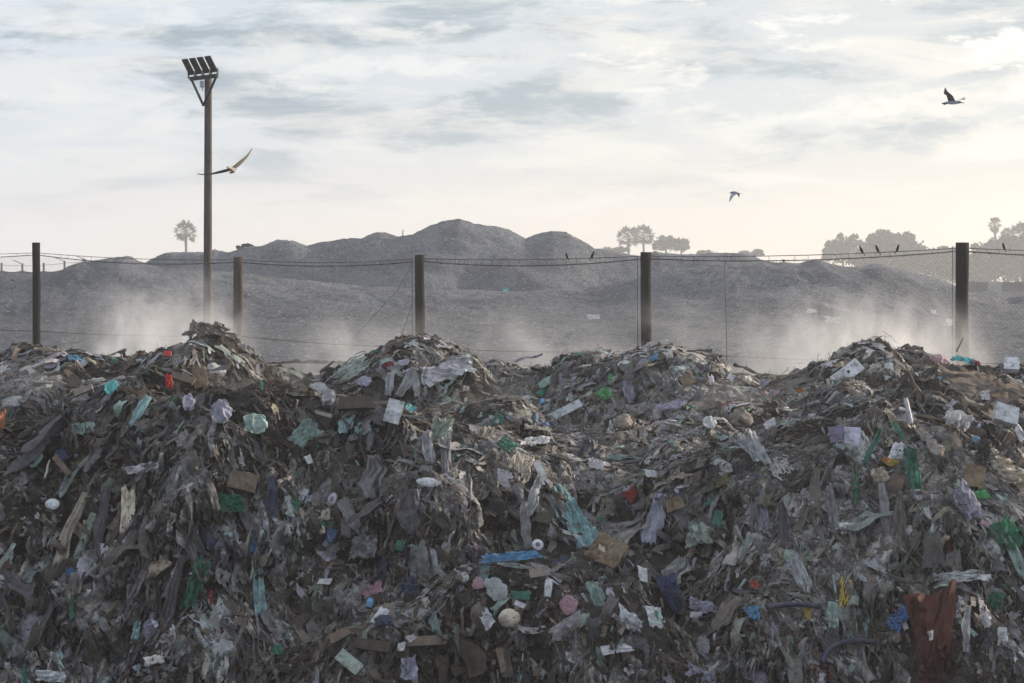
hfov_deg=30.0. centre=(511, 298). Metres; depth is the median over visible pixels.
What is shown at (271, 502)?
plastic film
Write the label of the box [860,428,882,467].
plastic strip
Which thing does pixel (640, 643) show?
rag
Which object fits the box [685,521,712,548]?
rag
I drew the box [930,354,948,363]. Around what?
plastic bag
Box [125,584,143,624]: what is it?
plastic film
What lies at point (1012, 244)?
broadleaf tree
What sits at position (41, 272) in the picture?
shade cloth fence
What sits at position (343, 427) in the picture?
plastic bag
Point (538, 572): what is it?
box
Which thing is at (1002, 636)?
rag
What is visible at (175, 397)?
plastic sheet
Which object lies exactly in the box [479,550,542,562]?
plastic sheet
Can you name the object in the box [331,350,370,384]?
rope tangle
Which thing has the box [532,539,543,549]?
lid
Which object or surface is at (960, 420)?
rag
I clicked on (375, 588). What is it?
plastic sheet
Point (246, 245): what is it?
shrub
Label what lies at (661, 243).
broadleaf tree
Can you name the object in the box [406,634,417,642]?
paper sheet
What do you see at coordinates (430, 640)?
plank
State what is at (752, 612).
plastic sheet
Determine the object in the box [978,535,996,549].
plastic bag
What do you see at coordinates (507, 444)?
plastic sheet
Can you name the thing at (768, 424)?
paper sheet
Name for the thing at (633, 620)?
rag
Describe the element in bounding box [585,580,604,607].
plastic strip
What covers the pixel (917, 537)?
plastic film
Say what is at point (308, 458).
paper sheet
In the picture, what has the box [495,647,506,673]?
plank
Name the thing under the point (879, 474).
rag
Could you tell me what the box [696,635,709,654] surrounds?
plastic bag
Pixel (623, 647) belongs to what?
paper sheet
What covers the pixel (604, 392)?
plastic sheet
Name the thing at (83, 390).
plank
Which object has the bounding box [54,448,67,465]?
rag
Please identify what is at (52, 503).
lid
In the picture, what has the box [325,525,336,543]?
plastic sheet
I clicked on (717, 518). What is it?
plastic sheet
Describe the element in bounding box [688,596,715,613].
plastic sheet
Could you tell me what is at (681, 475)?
plastic sheet
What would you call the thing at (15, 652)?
plastic bag
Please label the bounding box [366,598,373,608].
tub
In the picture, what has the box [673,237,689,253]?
broadleaf tree
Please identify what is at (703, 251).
shrub
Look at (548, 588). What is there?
tub
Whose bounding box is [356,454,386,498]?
plastic film
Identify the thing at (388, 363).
rag
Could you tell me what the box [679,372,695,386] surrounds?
cardboard piece
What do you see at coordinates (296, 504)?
plastic sheet
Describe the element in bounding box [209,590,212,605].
plastic strip
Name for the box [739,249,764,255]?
shrub
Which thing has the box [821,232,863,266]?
broadleaf tree
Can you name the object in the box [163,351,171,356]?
box
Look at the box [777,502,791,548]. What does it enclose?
plastic film
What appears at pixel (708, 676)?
plastic sheet
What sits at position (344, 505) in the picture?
plastic strip
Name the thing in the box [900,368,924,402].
branch
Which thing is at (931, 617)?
rag
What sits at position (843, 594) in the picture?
rope tangle
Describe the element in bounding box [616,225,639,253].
palm tree
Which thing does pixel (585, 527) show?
plastic sheet
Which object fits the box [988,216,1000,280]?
palm tree
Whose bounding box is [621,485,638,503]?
plastic sheet
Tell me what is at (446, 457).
plastic strip
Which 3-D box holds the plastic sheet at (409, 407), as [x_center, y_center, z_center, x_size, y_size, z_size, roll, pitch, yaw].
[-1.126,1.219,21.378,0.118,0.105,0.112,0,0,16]
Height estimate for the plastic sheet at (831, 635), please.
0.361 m
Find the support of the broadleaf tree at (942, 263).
on the ground at (306, 368)
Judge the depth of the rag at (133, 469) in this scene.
20.39 m
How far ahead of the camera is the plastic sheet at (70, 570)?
19.97 m
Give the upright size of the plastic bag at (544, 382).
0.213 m
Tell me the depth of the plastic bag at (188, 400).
20.78 m
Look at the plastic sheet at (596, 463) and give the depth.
22.16 m
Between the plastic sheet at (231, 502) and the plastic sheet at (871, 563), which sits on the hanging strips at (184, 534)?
the plastic sheet at (871, 563)
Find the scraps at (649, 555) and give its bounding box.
[1,333,1023,682]
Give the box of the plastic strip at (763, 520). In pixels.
[754,489,770,540]
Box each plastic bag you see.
[2,395,24,406]
[6,637,25,656]
[28,453,42,467]
[104,380,118,394]
[143,619,157,638]
[182,393,194,410]
[203,525,220,549]
[207,363,226,375]
[211,399,231,422]
[212,640,235,656]
[243,413,267,433]
[272,643,282,654]
[309,382,326,393]
[322,388,335,405]
[338,412,354,432]
[354,422,371,434]
[355,376,371,385]
[374,614,392,625]
[472,576,483,588]
[484,577,507,600]
[490,413,504,425]
[535,414,548,426]
[537,374,552,387]
[559,594,577,614]
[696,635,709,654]
[702,416,716,427]
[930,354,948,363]
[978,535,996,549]
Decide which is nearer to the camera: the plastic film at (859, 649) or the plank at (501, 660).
the plank at (501, 660)
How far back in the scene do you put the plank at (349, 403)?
21.26 m
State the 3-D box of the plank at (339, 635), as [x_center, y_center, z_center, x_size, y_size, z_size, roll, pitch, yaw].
[-1.714,3.351,19.024,0.242,0.189,0.094,0,0,-7]
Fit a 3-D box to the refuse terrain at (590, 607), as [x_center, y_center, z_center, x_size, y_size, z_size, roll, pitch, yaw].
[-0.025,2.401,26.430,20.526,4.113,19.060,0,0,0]
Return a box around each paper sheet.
[143,652,164,665]
[304,454,312,463]
[317,578,332,583]
[370,607,389,622]
[397,642,405,650]
[398,359,408,365]
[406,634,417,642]
[479,607,495,630]
[514,600,526,607]
[600,643,633,655]
[637,565,647,582]
[644,469,656,476]
[645,606,662,628]
[690,611,702,617]
[726,373,734,382]
[763,417,775,428]
[888,442,904,458]
[979,390,990,400]
[980,520,989,526]
[1015,425,1023,441]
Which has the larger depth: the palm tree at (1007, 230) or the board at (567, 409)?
the palm tree at (1007, 230)
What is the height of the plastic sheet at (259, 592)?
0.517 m
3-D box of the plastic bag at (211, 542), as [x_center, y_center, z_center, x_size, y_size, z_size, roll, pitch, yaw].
[-3.109,2.482,19.851,0.190,0.251,0.118,0,0,-18]
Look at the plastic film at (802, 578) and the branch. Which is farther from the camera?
the branch
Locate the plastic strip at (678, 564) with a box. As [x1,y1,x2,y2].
[661,556,690,584]
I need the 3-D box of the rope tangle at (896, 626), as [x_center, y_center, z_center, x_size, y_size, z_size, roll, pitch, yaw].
[3.920,3.242,19.307,0.170,0.291,0.367,0,0,-44]
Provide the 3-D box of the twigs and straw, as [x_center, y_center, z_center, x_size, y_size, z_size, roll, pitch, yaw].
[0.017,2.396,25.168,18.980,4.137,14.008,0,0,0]
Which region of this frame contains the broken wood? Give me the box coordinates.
[0,334,1023,682]
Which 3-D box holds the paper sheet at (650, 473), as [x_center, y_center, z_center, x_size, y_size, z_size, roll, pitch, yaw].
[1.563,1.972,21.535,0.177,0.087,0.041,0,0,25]
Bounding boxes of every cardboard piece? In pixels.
[191,366,207,387]
[227,469,258,493]
[584,531,629,568]
[664,495,685,512]
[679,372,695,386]
[887,473,905,489]
[964,463,986,489]
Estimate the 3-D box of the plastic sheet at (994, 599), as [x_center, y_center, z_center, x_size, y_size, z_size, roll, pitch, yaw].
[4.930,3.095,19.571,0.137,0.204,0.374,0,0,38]
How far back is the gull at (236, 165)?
36.01 m
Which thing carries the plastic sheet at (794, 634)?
on the hanging strips at (184, 534)
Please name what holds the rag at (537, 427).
on the refuse terrain at (590, 607)
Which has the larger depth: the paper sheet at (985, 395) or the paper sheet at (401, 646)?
the paper sheet at (985, 395)
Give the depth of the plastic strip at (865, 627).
19.46 m
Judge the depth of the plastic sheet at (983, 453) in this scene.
20.73 m
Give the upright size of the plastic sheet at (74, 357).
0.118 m
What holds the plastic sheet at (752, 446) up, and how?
on the refuse terrain at (590, 607)
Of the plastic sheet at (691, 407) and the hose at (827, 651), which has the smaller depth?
the hose at (827, 651)
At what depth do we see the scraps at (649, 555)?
20.49 m
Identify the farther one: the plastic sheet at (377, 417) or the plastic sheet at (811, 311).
the plastic sheet at (811, 311)
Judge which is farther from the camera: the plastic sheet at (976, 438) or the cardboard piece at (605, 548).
the plastic sheet at (976, 438)
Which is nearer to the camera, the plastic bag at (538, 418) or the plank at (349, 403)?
the plank at (349, 403)
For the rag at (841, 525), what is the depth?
20.14 m
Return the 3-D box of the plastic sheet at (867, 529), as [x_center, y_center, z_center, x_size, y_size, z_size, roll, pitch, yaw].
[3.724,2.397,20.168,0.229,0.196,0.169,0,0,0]
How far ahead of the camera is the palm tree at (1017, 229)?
377.55 m
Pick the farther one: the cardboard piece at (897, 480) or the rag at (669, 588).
the cardboard piece at (897, 480)
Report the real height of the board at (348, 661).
0.256 m
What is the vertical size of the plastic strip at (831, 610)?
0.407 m
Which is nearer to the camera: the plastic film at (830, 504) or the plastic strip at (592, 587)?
the plastic strip at (592, 587)
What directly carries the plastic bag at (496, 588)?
on the refuse terrain at (590, 607)
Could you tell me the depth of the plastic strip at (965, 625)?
18.86 m
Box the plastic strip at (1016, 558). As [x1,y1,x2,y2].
[1001,531,1023,580]
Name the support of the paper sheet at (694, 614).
on the refuse terrain at (590, 607)
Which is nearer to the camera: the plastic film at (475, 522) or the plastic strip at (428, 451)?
the plastic film at (475, 522)
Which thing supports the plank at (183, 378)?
on the refuse terrain at (590, 607)
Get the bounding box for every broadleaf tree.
[651,235,677,252]
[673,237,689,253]
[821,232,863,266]
[849,229,896,266]
[883,230,931,271]
[909,245,971,282]
[969,235,1003,281]
[985,231,1023,281]
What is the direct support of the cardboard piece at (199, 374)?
on the refuse terrain at (590, 607)
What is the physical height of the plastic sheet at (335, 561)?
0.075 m
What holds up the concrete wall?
on the ground at (306, 368)
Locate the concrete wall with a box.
[968,281,1023,291]
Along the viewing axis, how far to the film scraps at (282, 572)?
20.32 m
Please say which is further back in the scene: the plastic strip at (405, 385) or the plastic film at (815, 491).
the plastic strip at (405, 385)
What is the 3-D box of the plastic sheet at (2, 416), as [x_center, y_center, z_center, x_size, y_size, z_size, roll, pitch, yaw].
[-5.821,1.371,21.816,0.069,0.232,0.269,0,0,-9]
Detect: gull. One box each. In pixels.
[200,149,251,174]
[729,191,741,201]
[942,88,964,104]
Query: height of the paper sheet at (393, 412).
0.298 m
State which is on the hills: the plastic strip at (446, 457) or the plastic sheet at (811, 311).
the plastic sheet at (811, 311)
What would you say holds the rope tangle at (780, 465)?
on the refuse terrain at (590, 607)
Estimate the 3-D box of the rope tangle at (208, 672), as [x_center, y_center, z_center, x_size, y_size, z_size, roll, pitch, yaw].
[-2.962,3.676,19.003,0.262,0.266,0.216,0,0,-37]
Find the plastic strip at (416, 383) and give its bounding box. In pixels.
[412,372,419,395]
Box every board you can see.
[335,648,363,674]
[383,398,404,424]
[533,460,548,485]
[548,399,582,420]
[828,425,843,442]
[829,358,864,381]
[844,427,860,445]
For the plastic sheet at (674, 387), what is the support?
on the refuse terrain at (590, 607)
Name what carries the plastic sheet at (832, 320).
on the hills
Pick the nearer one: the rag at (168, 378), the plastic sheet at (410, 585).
the plastic sheet at (410, 585)
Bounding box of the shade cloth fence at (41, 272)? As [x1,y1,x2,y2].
[0,256,84,274]
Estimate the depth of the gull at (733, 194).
55.95 m
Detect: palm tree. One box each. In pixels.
[173,219,197,251]
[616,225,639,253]
[632,224,654,251]
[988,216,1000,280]
[1000,228,1015,281]
[1009,221,1023,277]
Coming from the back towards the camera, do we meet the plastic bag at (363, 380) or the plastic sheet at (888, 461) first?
the plastic bag at (363, 380)
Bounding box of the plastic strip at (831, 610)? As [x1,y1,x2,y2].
[825,601,838,627]
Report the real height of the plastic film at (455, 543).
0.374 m
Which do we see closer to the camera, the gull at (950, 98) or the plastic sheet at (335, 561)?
the plastic sheet at (335, 561)
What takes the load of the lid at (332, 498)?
on the refuse terrain at (590, 607)
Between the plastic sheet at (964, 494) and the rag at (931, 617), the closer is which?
the rag at (931, 617)
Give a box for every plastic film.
[52,492,87,581]
[93,486,110,545]
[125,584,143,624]
[159,555,184,629]
[265,476,278,517]
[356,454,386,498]
[396,489,420,534]
[452,518,463,550]
[469,506,479,540]
[520,501,531,548]
[527,474,541,516]
[640,493,665,545]
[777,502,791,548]
[789,552,811,591]
[810,467,821,523]
[825,485,840,534]
[854,643,866,662]
[878,483,892,536]
[892,499,906,553]
[909,511,920,554]
[1008,641,1020,674]
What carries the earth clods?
on the refuse terrain at (590, 607)
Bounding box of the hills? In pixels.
[0,219,1023,363]
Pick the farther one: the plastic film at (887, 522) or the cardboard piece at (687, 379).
the cardboard piece at (687, 379)
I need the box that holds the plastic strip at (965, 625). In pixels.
[961,605,970,651]
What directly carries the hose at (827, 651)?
on the refuse terrain at (590, 607)
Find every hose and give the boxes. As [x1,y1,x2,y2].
[766,601,820,609]
[819,638,876,663]
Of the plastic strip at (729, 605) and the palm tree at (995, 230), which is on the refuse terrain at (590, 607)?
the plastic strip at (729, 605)
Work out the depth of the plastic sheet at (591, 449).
22.52 m
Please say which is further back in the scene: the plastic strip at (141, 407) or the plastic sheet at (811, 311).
the plastic sheet at (811, 311)
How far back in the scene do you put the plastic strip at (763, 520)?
20.57 m
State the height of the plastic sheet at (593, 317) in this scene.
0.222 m
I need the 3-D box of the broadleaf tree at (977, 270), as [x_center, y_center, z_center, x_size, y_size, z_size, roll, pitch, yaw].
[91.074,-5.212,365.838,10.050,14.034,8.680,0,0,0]
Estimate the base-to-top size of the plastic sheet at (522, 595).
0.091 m
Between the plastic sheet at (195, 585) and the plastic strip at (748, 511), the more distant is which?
the plastic strip at (748, 511)
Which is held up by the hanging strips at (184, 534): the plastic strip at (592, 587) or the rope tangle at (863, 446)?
the rope tangle at (863, 446)
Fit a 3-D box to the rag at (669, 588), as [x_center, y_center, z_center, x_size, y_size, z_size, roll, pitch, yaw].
[1.653,3.026,19.698,0.267,0.388,0.244,0,0,41]
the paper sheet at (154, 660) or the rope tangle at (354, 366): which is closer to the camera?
the paper sheet at (154, 660)
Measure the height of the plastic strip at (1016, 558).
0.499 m
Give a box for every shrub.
[241,243,253,246]
[599,246,629,252]
[696,250,716,253]
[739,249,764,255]
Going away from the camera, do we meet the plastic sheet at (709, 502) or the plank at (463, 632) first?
the plank at (463, 632)
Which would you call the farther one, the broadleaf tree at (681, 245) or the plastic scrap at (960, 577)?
the broadleaf tree at (681, 245)
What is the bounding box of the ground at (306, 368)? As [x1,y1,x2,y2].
[268,362,996,375]
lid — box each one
[45,499,59,508]
[327,493,336,505]
[416,477,439,486]
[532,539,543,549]
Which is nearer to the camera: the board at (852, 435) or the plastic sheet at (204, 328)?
the board at (852, 435)
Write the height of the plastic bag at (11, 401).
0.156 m
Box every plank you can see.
[52,454,71,476]
[73,384,92,397]
[171,371,195,385]
[315,410,331,418]
[328,626,351,644]
[338,396,374,410]
[355,637,390,652]
[406,634,447,646]
[445,620,468,636]
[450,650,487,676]
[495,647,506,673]
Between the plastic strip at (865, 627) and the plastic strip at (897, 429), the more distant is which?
the plastic strip at (897, 429)
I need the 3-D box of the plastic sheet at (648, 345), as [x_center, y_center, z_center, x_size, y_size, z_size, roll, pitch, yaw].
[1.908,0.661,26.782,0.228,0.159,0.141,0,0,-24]
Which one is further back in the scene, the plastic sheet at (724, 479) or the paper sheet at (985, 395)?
the paper sheet at (985, 395)
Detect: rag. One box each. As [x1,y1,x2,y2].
[35,670,65,682]
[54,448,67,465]
[120,484,135,533]
[121,460,158,473]
[165,374,172,388]
[382,361,393,366]
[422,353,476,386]
[476,426,494,439]
[521,436,551,445]
[524,424,551,431]
[619,603,642,632]
[622,634,649,652]
[623,664,648,675]
[653,487,685,500]
[656,572,681,611]
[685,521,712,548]
[805,664,831,679]
[839,522,858,533]
[871,467,889,481]
[903,579,955,682]
[943,407,973,431]
[950,355,974,364]
[969,359,979,365]
[971,573,990,580]
[979,610,991,627]
[993,455,1023,491]
[997,626,1008,647]
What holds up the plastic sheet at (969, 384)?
on the refuse terrain at (590, 607)
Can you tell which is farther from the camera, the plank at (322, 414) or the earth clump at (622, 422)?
the earth clump at (622, 422)
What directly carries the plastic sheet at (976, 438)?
on the refuse terrain at (590, 607)
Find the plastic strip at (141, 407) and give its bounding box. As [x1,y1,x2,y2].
[128,394,151,426]
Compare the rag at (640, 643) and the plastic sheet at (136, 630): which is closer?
the rag at (640, 643)
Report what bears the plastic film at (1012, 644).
on the refuse terrain at (590, 607)
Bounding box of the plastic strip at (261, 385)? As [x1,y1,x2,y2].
[259,379,263,389]
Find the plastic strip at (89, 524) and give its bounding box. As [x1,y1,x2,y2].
[74,512,95,559]
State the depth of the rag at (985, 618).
18.92 m
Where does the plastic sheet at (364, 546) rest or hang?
on the refuse terrain at (590, 607)
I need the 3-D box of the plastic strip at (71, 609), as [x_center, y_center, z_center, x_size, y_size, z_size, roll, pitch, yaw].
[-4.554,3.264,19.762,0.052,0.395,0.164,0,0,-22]
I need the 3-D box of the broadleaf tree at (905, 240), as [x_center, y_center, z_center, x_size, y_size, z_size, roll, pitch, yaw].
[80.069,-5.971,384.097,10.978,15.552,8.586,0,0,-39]
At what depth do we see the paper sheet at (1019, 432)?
21.80 m
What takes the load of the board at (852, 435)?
on the rope tangle at (863, 446)
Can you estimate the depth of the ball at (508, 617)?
19.01 m
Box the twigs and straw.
[0,322,1023,682]
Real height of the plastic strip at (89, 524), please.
0.484 m
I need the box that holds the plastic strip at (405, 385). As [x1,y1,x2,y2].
[396,367,416,396]
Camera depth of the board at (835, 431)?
21.03 m
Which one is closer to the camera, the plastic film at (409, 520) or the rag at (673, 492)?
the plastic film at (409, 520)
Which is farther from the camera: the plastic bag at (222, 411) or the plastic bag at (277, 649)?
the plastic bag at (222, 411)
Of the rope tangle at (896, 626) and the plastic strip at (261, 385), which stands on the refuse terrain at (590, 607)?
the plastic strip at (261, 385)
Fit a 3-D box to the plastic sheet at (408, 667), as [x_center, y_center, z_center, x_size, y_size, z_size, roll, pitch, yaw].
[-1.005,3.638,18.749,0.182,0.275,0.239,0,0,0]
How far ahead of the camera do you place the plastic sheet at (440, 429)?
21.10 m
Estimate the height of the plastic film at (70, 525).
0.954 m
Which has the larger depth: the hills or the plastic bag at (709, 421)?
the hills
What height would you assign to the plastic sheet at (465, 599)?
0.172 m
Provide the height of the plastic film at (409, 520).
0.472 m
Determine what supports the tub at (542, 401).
on the refuse terrain at (590, 607)
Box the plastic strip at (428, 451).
[422,429,435,463]
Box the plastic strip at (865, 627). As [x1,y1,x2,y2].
[862,622,867,636]
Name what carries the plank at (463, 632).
on the refuse terrain at (590, 607)
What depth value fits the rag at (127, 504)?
20.24 m
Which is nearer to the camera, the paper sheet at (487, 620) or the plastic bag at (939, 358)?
the paper sheet at (487, 620)
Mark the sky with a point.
(587, 120)
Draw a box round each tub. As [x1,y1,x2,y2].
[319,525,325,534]
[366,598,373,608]
[540,398,544,405]
[544,579,552,597]
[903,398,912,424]
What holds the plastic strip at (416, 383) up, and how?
on the refuse terrain at (590, 607)
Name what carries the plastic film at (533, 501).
hanging from the refuse terrain at (590, 607)
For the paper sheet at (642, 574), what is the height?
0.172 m
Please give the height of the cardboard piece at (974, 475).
0.280 m
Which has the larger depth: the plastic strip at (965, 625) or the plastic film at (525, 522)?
the plastic film at (525, 522)
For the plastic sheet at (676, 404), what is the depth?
25.57 m
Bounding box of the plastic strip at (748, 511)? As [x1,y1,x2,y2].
[740,491,756,530]
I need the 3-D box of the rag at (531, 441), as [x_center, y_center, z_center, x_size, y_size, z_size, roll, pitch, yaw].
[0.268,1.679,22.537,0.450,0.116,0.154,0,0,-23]
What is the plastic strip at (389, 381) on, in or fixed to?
on the refuse terrain at (590, 607)
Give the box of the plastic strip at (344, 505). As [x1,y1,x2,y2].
[337,497,366,536]
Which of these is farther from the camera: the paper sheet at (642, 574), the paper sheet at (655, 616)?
the paper sheet at (642, 574)
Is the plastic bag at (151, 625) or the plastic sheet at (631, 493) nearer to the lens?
the plastic bag at (151, 625)
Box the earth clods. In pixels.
[0,324,1023,682]
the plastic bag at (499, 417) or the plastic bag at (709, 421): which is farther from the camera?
the plastic bag at (499, 417)
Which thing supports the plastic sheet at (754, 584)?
on the refuse terrain at (590, 607)
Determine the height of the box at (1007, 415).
0.307 m
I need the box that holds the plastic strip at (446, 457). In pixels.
[441,437,451,473]
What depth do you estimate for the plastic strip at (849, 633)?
19.42 m
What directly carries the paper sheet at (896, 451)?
on the hanging strips at (184, 534)
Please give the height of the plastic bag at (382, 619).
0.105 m
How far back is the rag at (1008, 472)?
20.52 m
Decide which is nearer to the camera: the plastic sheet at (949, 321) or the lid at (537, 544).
the lid at (537, 544)
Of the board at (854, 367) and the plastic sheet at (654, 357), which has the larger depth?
the plastic sheet at (654, 357)
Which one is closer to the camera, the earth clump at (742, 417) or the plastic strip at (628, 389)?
the earth clump at (742, 417)
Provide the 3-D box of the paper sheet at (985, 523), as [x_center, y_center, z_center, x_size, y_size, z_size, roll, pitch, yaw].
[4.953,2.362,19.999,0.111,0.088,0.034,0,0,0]
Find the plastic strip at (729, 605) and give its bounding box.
[711,594,742,630]
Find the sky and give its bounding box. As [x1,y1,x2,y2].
[0,0,1023,284]
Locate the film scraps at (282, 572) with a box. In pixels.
[0,332,1023,682]
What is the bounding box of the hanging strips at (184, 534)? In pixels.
[0,334,1023,682]
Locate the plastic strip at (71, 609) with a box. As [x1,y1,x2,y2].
[69,594,73,633]
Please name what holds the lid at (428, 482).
on the refuse terrain at (590, 607)
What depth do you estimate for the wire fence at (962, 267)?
38.90 m
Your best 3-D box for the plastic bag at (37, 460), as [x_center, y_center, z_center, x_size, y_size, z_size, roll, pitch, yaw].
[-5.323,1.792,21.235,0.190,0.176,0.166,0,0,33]
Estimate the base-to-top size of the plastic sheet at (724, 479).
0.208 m
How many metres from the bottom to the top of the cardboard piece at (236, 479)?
0.260 m
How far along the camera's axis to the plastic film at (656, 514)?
21.02 m
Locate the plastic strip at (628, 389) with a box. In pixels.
[622,381,635,402]
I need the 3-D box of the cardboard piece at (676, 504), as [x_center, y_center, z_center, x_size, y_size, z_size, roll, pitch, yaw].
[1.791,2.263,21.027,0.238,0.188,0.086,0,0,-3]
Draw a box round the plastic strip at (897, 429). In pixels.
[892,421,904,442]
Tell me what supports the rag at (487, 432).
on the refuse terrain at (590, 607)
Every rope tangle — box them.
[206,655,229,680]
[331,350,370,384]
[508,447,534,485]
[768,455,793,480]
[839,576,854,606]
[854,430,875,458]
[885,604,908,634]
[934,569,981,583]
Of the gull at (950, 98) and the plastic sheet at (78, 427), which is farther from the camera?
the gull at (950, 98)
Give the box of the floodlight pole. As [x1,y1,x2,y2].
[182,56,217,323]
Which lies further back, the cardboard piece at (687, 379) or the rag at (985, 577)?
the cardboard piece at (687, 379)
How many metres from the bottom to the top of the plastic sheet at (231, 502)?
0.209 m
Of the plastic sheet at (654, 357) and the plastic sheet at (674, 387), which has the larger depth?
the plastic sheet at (654, 357)
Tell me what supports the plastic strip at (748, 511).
on the refuse terrain at (590, 607)
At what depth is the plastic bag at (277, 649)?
19.24 m
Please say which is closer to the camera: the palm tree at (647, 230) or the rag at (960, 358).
the rag at (960, 358)
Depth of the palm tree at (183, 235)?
419.60 m
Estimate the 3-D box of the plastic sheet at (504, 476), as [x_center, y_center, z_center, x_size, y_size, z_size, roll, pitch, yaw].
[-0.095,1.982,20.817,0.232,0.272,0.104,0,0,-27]
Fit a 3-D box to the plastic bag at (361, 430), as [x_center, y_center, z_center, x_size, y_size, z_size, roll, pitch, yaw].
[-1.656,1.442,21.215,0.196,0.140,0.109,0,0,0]
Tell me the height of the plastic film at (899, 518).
0.558 m
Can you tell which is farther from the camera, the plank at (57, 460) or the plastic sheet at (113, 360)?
the plastic sheet at (113, 360)
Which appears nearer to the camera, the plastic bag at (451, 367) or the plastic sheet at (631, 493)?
the plastic sheet at (631, 493)
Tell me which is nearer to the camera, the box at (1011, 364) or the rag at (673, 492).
the rag at (673, 492)
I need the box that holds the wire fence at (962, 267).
[0,242,1023,374]
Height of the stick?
0.205 m
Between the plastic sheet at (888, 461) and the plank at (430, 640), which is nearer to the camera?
the plank at (430, 640)
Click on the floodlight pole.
(207, 102)
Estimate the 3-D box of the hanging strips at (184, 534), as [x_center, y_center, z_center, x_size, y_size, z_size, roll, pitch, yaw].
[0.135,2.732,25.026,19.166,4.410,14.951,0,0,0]
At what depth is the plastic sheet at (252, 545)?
19.95 m
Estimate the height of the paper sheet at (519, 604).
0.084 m
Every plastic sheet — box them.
[0,409,5,428]
[66,566,76,575]
[67,354,85,361]
[71,422,94,434]
[110,357,117,362]
[130,620,140,643]
[170,396,176,401]
[179,555,211,609]
[181,319,234,338]
[217,493,245,512]
[248,530,263,554]
[252,567,266,615]
[287,418,323,449]
[293,495,299,516]
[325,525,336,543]
[329,559,343,565]
[348,533,377,559]
[362,579,382,598]
[370,405,385,426]
[396,539,405,550]
[400,654,417,682]
[401,575,419,594]
[405,403,417,411]
[428,416,454,441]
[461,594,471,610]
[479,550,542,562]
[495,437,518,451]
[497,468,512,490]
[510,590,530,599]
[549,483,597,548]
[577,437,609,460]
[586,314,599,318]
[588,457,609,470]
[595,385,613,399]
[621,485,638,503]
[639,340,654,351]
[648,353,658,361]
[653,471,692,489]
[654,399,686,410]
[655,373,695,402]
[681,404,695,409]
[685,663,715,682]
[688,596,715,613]
[704,490,714,505]
[707,472,729,490]
[712,509,722,526]
[735,428,771,464]
[744,605,759,620]
[750,580,759,588]
[778,626,800,645]
[803,607,810,621]
[807,308,816,312]
[824,316,840,322]
[825,625,839,661]
[852,471,859,503]
[856,516,874,534]
[860,557,879,571]
[881,457,898,466]
[903,447,923,504]
[937,362,1023,408]
[946,318,951,325]
[953,477,982,521]
[973,435,979,441]
[973,489,989,497]
[974,438,991,466]
[987,516,1022,549]
[987,590,1004,609]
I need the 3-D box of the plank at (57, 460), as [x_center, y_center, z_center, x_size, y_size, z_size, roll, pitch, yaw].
[-4.903,1.821,20.834,0.263,0.249,0.079,0,0,28]
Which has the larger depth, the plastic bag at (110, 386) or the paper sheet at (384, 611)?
the plastic bag at (110, 386)
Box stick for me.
[43,460,50,478]
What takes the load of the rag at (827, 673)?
on the refuse terrain at (590, 607)
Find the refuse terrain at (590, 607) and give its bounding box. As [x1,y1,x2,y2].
[0,323,1023,682]
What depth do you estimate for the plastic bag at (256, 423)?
20.68 m
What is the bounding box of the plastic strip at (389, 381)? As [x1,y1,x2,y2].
[385,372,393,395]
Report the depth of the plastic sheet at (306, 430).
20.92 m
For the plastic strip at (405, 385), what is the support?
on the refuse terrain at (590, 607)
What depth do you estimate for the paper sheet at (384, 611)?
19.25 m
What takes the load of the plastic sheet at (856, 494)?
on the hanging strips at (184, 534)
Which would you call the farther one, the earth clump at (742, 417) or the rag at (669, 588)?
the earth clump at (742, 417)
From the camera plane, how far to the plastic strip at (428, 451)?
20.87 m
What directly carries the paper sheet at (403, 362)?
on the refuse terrain at (590, 607)
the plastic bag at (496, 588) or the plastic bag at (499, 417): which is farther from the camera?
the plastic bag at (499, 417)
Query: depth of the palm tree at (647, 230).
426.34 m
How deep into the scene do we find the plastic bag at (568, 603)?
18.84 m
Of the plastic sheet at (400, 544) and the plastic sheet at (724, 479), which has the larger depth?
the plastic sheet at (724, 479)
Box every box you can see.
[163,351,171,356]
[529,566,548,578]
[992,401,1019,427]
[1004,357,1018,372]
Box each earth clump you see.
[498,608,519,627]
[612,414,632,430]
[727,407,753,427]
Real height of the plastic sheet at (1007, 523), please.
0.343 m
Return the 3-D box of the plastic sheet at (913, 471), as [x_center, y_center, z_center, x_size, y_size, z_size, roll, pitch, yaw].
[4.301,1.896,20.467,0.166,0.608,0.538,0,0,0]
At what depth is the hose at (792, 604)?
19.02 m
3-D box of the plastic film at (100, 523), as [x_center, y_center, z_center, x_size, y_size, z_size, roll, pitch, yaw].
[-4.337,2.303,20.262,0.140,0.611,0.294,0,0,17]
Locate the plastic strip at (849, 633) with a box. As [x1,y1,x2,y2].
[845,607,857,638]

